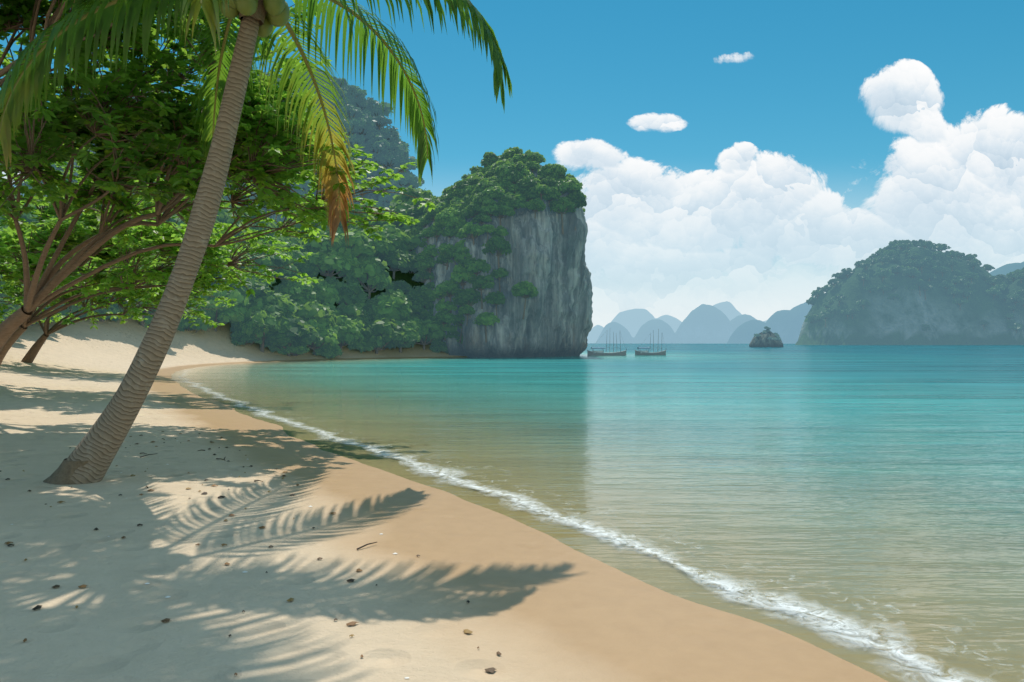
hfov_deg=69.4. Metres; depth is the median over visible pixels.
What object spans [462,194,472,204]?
cliff bush
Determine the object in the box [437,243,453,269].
cliff bush
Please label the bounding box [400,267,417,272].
jungle bush
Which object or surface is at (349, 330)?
jungle tree
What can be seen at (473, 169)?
cliff bush
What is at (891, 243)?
island tree
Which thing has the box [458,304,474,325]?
cliff bush
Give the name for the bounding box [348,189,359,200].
tree
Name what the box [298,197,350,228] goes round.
jungle tree
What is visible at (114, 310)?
jungle bush
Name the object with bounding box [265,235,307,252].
jungle tree
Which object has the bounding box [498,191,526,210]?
tree
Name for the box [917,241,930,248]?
island tree
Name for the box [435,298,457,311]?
cliff bush
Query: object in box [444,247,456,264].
cliff bush
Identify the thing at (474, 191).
cliff bush
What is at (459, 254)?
tree
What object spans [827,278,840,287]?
island tree
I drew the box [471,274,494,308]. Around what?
tree
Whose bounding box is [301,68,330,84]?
tree
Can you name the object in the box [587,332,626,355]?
boat
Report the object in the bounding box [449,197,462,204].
cliff bush
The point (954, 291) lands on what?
island tree
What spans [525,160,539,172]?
cliff bush
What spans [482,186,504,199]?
cliff bush
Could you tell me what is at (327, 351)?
jungle bush
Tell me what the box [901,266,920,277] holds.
island tree
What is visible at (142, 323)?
jungle tree
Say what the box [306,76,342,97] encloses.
tree
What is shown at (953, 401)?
sea water
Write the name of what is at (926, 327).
island tree
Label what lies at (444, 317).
tree
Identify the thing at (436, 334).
jungle tree
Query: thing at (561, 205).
tree
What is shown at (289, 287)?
jungle tree
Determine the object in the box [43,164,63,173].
tree
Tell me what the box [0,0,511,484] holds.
coconut palm
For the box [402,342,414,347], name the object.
jungle bush
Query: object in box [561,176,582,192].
cliff bush
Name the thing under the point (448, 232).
cliff bush
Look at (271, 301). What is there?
jungle tree
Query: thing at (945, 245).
island tree
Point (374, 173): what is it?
tree
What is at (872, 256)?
island tree
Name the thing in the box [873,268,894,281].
island tree
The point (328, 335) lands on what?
jungle tree
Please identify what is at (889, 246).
island tree
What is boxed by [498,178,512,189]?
cliff bush
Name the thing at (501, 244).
tree
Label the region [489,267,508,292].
cliff bush
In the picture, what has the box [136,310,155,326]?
jungle bush
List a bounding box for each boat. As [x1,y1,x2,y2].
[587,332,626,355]
[635,330,666,354]
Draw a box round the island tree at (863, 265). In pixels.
[860,262,873,269]
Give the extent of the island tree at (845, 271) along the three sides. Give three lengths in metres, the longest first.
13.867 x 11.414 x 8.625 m
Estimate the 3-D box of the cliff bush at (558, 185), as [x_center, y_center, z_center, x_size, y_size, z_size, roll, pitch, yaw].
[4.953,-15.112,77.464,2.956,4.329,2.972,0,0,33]
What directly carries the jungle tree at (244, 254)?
on the terrain
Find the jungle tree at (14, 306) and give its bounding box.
[2,285,37,314]
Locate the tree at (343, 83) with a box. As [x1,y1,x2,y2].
[333,76,349,87]
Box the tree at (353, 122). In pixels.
[327,117,360,143]
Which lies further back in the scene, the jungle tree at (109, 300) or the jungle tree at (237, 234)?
the jungle tree at (237, 234)
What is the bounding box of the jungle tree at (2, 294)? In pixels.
[0,261,12,310]
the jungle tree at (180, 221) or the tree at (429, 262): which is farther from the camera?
the tree at (429, 262)
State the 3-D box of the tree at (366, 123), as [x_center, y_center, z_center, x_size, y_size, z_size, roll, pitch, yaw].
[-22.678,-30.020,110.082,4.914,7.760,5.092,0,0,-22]
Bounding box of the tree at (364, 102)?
[352,96,371,108]
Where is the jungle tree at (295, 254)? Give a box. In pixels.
[272,242,308,264]
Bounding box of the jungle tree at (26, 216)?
[8,206,38,225]
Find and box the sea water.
[171,343,1023,681]
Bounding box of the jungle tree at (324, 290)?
[311,277,341,304]
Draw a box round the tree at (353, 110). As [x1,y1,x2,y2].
[337,104,362,117]
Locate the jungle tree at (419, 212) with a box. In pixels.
[402,198,429,226]
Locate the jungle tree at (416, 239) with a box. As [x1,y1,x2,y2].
[401,224,426,251]
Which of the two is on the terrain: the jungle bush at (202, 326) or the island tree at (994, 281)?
the jungle bush at (202, 326)
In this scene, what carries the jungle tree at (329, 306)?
on the terrain
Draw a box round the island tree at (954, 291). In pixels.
[946,287,962,297]
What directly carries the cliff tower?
on the terrain
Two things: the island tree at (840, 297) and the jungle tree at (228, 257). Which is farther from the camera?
the island tree at (840, 297)
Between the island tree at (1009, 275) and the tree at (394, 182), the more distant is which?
the island tree at (1009, 275)
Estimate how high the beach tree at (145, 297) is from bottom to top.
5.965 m
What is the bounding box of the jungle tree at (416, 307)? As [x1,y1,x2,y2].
[405,294,424,314]
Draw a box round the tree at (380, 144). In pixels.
[359,138,390,162]
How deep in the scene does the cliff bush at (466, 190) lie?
78.18 m
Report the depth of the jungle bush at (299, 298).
67.36 m
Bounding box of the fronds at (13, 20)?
[0,0,220,86]
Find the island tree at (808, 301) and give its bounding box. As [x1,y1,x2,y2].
[806,297,816,304]
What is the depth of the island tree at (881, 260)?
516.64 m
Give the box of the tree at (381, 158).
[365,152,387,164]
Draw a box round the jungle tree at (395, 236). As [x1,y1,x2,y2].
[382,224,411,250]
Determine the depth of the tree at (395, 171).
108.63 m
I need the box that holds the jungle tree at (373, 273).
[342,255,394,299]
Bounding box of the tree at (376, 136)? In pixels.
[363,130,393,152]
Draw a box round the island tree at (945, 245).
[934,244,950,251]
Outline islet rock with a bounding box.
[749,329,783,346]
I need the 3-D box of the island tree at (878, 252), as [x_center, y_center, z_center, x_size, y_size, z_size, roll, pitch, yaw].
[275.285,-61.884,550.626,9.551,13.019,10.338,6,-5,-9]
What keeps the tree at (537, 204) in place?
attached to the cliff tower
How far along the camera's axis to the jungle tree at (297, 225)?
74.82 m
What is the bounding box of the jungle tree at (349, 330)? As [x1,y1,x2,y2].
[332,315,364,349]
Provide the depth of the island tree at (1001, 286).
503.22 m
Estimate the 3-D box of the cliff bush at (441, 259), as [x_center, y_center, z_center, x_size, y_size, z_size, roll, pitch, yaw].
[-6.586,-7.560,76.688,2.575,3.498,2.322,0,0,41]
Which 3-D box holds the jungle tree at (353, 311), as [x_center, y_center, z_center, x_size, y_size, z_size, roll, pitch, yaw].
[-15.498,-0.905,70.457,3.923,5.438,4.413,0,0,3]
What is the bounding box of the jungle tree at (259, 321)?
[231,300,296,351]
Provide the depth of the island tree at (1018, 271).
504.39 m
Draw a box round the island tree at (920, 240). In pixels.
[916,239,931,247]
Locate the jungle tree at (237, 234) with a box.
[228,222,262,247]
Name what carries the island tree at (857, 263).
on the island at (881, 319)
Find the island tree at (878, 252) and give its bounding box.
[875,249,884,254]
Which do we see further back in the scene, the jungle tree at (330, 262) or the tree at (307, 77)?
the tree at (307, 77)
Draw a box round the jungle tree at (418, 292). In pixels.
[406,285,434,308]
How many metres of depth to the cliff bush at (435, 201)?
81.08 m
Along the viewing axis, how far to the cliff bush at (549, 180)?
76.47 m
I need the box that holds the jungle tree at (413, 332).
[393,320,423,352]
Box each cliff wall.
[40,98,164,196]
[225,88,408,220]
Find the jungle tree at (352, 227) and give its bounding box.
[341,224,361,230]
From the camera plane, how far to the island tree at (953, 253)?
529.63 m
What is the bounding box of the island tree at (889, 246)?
[884,245,895,249]
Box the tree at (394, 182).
[373,179,397,201]
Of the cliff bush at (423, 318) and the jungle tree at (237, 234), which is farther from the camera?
the cliff bush at (423, 318)
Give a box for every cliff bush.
[412,269,433,282]
[413,253,429,280]
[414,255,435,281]
[416,215,432,227]
[417,315,429,320]
[418,227,433,240]
[421,244,438,273]
[423,206,441,221]
[426,199,441,206]
[426,281,434,287]
[428,225,444,242]
[429,289,447,299]
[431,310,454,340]
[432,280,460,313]
[433,219,446,226]
[434,202,449,211]
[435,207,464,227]
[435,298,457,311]
[436,253,452,266]
[437,194,445,200]
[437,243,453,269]
[441,227,456,240]
[442,185,453,194]
[443,215,465,232]
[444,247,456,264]
[445,189,465,203]
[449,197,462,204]
[449,200,470,218]
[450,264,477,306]
[451,179,472,191]
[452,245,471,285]
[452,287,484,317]
[453,221,466,232]
[453,313,464,342]
[454,239,465,247]
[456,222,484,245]
[458,257,469,266]
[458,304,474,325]
[460,184,475,195]
[460,202,481,218]
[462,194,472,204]
[465,176,484,184]
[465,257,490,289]
[466,172,483,178]
[469,165,481,173]
[471,187,479,195]
[471,213,491,225]
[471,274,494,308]
[472,191,494,203]
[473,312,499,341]
[476,167,484,173]
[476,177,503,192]
[480,151,498,166]
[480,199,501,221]
[480,224,495,245]
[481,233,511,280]
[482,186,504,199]
[484,163,493,171]
[484,169,493,177]
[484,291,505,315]
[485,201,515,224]
[487,176,501,182]
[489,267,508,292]
[490,158,512,171]
[490,225,508,236]
[493,159,513,175]
[497,147,522,160]
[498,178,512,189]
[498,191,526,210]
[502,171,524,183]
[508,161,526,173]
[511,153,525,163]
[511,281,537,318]
[515,175,540,187]
[519,185,540,200]
[521,169,534,177]
[523,149,545,163]
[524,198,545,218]
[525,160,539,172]
[533,183,550,199]
[535,173,547,179]
[537,164,558,177]
[540,176,556,185]
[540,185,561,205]
[547,163,566,176]
[549,177,573,194]
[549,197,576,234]
[556,173,574,178]
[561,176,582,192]
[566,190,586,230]
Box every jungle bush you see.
[40,305,73,322]
[74,310,90,319]
[84,304,122,321]
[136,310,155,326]
[177,314,212,332]
[177,318,188,328]
[230,327,264,345]
[276,344,309,355]
[279,275,307,282]
[290,289,312,304]
[312,344,342,358]
[347,338,378,352]
[379,278,394,290]
[393,280,412,293]
[397,312,419,321]
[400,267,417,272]
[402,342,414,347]
[429,340,447,353]
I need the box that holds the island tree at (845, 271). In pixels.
[840,268,854,277]
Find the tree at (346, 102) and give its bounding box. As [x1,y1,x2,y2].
[339,98,353,106]
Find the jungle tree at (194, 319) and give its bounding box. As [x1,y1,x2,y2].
[183,301,205,322]
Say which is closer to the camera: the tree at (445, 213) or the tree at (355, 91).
the tree at (445, 213)
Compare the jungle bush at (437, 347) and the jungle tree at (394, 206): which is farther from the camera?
the jungle tree at (394, 206)
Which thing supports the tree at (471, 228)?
attached to the cliff tower
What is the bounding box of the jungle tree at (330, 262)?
[305,245,359,280]
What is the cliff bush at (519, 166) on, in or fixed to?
attached to the cliff tower
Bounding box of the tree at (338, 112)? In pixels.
[324,109,344,120]
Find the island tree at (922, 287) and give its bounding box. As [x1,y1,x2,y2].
[918,284,934,299]
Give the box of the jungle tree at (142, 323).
[121,283,161,326]
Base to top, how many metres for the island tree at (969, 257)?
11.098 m
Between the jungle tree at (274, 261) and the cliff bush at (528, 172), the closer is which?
the jungle tree at (274, 261)
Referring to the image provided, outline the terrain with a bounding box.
[0,266,1023,681]
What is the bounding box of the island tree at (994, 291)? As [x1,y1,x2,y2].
[984,287,1001,299]
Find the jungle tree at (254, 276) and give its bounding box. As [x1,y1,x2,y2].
[241,261,275,286]
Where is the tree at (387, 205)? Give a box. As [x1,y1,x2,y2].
[376,201,390,212]
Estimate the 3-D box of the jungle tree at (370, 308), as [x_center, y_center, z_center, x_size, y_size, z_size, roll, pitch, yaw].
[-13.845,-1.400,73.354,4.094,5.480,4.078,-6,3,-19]
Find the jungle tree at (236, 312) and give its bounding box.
[194,289,249,331]
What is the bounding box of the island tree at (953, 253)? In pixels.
[944,250,958,257]
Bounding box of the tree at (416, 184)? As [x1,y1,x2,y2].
[401,172,424,188]
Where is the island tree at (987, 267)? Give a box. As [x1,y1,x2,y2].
[982,264,994,270]
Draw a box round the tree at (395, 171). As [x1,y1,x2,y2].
[377,167,397,179]
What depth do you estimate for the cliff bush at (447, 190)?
80.11 m
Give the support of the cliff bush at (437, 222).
attached to the cliff tower
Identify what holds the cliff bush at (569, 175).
attached to the cliff tower
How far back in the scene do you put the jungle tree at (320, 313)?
64.56 m
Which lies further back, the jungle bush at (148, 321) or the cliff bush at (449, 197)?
the cliff bush at (449, 197)
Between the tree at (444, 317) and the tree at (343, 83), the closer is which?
the tree at (444, 317)
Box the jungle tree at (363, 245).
[318,229,378,260]
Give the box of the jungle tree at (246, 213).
[230,203,264,218]
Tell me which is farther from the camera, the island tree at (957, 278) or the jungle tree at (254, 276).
the island tree at (957, 278)
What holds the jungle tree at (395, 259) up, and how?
on the terrain
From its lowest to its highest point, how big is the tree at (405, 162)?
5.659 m
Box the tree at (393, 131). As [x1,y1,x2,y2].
[377,125,398,139]
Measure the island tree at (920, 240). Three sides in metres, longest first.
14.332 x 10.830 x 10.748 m
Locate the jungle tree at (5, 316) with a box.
[0,302,8,321]
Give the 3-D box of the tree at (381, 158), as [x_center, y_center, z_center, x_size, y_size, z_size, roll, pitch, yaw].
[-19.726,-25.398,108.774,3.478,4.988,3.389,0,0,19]
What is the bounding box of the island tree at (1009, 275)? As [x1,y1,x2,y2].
[1005,272,1016,281]
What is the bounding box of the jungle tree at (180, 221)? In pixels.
[169,215,221,233]
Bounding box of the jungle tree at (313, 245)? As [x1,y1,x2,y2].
[295,222,350,251]
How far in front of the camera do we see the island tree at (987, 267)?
537.86 m
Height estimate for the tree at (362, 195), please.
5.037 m
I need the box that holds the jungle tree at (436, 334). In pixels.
[403,316,445,349]
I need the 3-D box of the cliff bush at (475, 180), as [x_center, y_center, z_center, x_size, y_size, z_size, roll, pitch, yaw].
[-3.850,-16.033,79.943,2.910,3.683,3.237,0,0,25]
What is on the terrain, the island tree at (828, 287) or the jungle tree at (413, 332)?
the jungle tree at (413, 332)
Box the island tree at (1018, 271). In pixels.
[1013,270,1023,274]
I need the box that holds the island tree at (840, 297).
[831,294,847,305]
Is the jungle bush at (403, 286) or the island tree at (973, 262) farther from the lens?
the island tree at (973, 262)
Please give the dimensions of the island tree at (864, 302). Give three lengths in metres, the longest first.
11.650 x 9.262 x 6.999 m
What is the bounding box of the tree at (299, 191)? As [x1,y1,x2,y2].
[277,184,304,219]
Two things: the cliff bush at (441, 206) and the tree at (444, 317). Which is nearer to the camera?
the tree at (444, 317)
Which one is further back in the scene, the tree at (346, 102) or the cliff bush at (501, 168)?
the tree at (346, 102)
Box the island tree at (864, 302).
[856,299,870,308]
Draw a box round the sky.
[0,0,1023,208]
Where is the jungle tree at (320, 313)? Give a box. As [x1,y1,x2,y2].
[294,301,336,328]
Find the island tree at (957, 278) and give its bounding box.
[947,275,962,285]
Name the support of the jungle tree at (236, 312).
on the terrain
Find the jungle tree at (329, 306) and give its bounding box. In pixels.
[302,297,337,320]
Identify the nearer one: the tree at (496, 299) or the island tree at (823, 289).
the tree at (496, 299)
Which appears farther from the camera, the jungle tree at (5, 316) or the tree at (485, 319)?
the tree at (485, 319)
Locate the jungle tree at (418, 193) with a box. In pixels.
[392,185,435,205]
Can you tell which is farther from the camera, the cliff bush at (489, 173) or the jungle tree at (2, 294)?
the cliff bush at (489, 173)
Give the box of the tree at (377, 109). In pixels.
[363,97,393,117]
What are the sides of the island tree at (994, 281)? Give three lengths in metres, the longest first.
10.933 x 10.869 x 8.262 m
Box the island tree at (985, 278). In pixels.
[981,276,990,280]
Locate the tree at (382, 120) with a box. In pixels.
[372,115,391,129]
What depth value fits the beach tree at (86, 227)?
18.18 m
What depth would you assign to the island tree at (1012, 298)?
492.27 m
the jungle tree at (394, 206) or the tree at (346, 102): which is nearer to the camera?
the jungle tree at (394, 206)
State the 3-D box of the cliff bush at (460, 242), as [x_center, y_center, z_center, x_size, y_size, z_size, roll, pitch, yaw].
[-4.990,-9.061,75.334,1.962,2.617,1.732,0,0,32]
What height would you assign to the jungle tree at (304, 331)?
6.234 m
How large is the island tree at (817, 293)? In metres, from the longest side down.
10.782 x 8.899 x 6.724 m
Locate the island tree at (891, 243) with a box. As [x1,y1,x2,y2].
[888,240,897,247]
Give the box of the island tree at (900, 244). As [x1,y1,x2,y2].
[896,243,908,249]
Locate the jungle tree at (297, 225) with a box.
[276,221,303,236]
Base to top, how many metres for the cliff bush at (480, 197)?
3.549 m
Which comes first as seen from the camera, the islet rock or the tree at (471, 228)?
the tree at (471, 228)
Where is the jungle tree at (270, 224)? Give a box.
[247,220,275,243]
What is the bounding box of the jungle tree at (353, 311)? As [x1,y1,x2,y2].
[336,303,371,325]
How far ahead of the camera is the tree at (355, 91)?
111.74 m
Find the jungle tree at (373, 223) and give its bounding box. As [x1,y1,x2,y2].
[350,202,387,228]
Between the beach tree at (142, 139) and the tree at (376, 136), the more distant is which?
the tree at (376, 136)
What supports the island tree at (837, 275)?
on the island at (881, 319)
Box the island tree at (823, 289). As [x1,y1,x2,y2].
[817,287,827,292]
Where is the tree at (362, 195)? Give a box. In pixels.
[352,181,374,199]
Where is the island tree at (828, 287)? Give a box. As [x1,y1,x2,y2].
[824,284,834,290]
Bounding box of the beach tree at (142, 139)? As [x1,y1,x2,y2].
[0,0,436,351]
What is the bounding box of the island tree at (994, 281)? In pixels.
[985,278,1001,285]
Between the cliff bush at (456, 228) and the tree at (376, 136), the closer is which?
the cliff bush at (456, 228)
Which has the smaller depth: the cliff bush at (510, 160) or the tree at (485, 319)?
the tree at (485, 319)
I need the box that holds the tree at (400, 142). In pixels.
[391,139,408,147]
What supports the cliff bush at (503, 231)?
attached to the cliff tower
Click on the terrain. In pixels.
(552, 598)
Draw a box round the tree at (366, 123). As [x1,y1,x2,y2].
[346,113,376,134]
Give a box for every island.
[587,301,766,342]
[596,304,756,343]
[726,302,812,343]
[795,246,1023,344]
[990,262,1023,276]
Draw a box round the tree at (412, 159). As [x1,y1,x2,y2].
[406,155,416,170]
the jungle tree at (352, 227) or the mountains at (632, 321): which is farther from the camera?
the mountains at (632, 321)
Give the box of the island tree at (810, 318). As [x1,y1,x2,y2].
[804,315,816,322]
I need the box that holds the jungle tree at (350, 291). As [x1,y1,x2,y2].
[330,280,368,304]
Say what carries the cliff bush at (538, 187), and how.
attached to the cliff tower
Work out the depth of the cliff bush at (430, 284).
77.35 m
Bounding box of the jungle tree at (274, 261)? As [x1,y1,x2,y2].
[240,244,297,277]
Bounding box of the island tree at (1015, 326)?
[1006,322,1023,332]
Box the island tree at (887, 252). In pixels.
[883,249,898,255]
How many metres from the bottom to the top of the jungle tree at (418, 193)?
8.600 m
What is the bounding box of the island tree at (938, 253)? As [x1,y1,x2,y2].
[931,251,944,256]
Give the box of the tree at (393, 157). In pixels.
[374,148,403,176]
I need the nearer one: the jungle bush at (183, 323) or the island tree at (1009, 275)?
the jungle bush at (183, 323)
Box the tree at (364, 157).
[350,148,372,165]
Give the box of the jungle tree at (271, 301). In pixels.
[242,290,298,319]
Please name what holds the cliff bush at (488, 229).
attached to the cliff tower
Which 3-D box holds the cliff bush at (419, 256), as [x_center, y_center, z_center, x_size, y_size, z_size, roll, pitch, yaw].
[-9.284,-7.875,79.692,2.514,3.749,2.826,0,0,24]
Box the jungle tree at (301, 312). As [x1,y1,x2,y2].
[291,306,312,320]
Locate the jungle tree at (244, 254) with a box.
[214,234,250,263]
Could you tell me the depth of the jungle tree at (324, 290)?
69.55 m
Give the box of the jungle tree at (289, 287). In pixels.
[273,276,315,297]
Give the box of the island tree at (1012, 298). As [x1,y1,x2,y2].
[1006,294,1023,304]
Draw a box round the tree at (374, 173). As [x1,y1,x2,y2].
[366,167,387,190]
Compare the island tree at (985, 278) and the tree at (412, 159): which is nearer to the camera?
the tree at (412, 159)
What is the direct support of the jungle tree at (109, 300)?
on the terrain
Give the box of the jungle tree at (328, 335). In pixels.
[306,318,338,354]
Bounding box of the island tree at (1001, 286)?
[991,284,1005,297]
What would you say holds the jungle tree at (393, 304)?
on the terrain
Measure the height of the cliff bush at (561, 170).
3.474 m
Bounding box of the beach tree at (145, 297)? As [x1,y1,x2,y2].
[0,254,235,362]
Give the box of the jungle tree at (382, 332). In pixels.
[360,317,404,353]
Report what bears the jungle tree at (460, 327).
on the terrain
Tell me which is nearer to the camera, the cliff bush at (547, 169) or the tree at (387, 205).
the cliff bush at (547, 169)
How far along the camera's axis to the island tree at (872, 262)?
527.98 m
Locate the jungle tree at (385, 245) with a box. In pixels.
[359,225,394,258]
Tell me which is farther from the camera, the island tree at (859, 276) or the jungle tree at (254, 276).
the island tree at (859, 276)
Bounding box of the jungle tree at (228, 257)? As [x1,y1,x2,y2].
[205,243,241,269]
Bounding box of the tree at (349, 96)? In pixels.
[329,86,354,102]
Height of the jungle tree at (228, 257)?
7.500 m
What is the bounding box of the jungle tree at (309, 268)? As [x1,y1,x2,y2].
[291,259,318,276]
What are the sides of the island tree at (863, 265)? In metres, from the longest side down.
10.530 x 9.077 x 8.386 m
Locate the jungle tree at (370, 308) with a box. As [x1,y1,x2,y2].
[361,299,389,319]
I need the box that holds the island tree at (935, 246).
[931,243,945,250]
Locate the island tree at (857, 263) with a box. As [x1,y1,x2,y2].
[854,261,862,267]
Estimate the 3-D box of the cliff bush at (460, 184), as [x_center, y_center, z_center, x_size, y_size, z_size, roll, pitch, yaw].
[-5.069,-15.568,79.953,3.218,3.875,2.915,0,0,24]
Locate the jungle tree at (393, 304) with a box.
[370,289,411,319]
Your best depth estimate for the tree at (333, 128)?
106.28 m
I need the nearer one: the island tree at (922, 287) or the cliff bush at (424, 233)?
the cliff bush at (424, 233)
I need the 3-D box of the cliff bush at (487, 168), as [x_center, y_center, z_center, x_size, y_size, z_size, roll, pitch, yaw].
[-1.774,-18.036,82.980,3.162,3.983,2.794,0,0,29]
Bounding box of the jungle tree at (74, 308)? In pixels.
[30,303,81,325]
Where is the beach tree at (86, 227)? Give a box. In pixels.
[0,147,318,365]
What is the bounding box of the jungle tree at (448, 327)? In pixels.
[427,312,459,339]
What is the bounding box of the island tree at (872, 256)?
[868,253,878,259]
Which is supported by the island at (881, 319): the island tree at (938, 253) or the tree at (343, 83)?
the island tree at (938, 253)
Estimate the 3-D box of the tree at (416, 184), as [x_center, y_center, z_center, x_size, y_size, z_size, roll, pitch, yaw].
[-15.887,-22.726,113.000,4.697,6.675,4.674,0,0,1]
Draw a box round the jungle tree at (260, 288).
[210,270,269,301]
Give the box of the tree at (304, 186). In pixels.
[283,179,316,190]
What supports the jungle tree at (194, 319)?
on the terrain
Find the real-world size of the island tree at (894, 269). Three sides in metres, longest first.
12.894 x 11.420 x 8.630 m
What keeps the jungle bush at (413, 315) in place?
on the terrain
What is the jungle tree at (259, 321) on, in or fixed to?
on the terrain
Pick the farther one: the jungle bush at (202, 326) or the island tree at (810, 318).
the island tree at (810, 318)
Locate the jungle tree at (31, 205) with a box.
[16,196,48,208]
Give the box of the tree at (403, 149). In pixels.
[380,141,409,156]
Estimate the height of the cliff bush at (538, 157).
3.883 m
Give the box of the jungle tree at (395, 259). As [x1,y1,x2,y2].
[377,247,416,278]
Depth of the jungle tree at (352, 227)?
77.30 m
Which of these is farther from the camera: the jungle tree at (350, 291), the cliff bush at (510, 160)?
the cliff bush at (510, 160)
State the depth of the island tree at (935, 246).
533.57 m
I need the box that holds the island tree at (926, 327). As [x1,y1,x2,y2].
[922,324,930,330]
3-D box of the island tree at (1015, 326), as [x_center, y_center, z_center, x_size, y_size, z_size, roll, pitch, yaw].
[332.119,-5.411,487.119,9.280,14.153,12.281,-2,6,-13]
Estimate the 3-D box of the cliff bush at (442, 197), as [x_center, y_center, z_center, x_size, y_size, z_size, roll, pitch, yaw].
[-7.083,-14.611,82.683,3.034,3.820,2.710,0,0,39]
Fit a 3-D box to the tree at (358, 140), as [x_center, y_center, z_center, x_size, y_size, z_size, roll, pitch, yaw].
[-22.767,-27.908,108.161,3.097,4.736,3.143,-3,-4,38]
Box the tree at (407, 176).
[387,169,415,186]
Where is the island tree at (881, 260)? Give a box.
[875,257,888,264]
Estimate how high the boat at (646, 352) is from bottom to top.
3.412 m
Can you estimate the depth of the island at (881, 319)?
495.06 m
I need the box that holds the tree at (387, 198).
[378,189,399,206]
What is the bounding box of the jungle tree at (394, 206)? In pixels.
[389,200,417,227]
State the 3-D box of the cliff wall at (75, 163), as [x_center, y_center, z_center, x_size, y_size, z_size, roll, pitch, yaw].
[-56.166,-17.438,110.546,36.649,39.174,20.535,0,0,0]
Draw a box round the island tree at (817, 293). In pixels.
[811,290,823,298]
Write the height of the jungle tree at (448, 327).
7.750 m
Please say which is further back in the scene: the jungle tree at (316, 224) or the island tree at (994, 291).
the island tree at (994, 291)
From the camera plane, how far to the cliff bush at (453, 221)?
75.63 m
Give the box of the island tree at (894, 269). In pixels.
[889,266,905,274]
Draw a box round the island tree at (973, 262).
[967,260,981,269]
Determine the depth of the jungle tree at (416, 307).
75.95 m
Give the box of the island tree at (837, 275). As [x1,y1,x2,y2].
[831,272,846,277]
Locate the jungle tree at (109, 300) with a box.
[100,269,124,321]
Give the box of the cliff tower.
[414,165,592,357]
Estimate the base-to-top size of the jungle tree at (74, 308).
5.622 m
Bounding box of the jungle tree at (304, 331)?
[260,317,322,356]
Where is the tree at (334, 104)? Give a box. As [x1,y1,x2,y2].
[322,96,345,117]
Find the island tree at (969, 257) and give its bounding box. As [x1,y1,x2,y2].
[962,254,976,260]
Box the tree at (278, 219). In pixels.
[272,215,285,222]
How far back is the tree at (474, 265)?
72.86 m
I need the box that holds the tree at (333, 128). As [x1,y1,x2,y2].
[322,120,342,134]
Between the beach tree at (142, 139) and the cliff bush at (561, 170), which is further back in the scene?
the cliff bush at (561, 170)
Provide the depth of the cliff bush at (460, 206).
76.61 m
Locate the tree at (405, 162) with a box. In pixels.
[392,157,415,172]
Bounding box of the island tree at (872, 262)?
[868,258,877,264]
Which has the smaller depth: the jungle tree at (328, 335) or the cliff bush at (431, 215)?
the jungle tree at (328, 335)
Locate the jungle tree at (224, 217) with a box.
[216,209,241,223]
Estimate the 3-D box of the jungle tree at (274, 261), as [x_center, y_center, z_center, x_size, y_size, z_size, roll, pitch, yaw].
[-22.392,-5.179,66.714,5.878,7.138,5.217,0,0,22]
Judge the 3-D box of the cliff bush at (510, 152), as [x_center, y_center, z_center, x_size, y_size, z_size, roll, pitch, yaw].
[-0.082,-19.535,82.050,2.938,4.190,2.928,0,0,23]
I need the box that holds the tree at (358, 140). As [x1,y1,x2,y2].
[346,134,364,149]
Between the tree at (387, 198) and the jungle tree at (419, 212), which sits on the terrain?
the jungle tree at (419, 212)
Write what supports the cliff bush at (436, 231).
attached to the cliff tower
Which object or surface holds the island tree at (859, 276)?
on the island at (881, 319)
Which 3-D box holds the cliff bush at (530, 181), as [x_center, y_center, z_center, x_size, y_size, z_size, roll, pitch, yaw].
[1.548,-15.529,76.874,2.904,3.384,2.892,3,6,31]
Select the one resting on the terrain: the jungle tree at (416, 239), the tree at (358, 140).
the jungle tree at (416, 239)
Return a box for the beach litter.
[0,429,500,678]
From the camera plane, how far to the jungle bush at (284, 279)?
69.16 m
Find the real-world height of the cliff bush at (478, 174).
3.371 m
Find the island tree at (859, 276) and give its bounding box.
[856,273,869,285]
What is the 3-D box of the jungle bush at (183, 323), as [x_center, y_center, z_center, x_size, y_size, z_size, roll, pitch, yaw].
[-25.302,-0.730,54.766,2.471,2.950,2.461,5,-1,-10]
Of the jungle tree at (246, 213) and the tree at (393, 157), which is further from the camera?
the tree at (393, 157)
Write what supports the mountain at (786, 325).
on the sea water
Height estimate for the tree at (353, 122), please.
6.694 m
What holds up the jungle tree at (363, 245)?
on the terrain
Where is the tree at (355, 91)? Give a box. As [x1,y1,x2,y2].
[343,84,366,97]
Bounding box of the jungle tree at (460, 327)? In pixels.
[457,326,462,343]

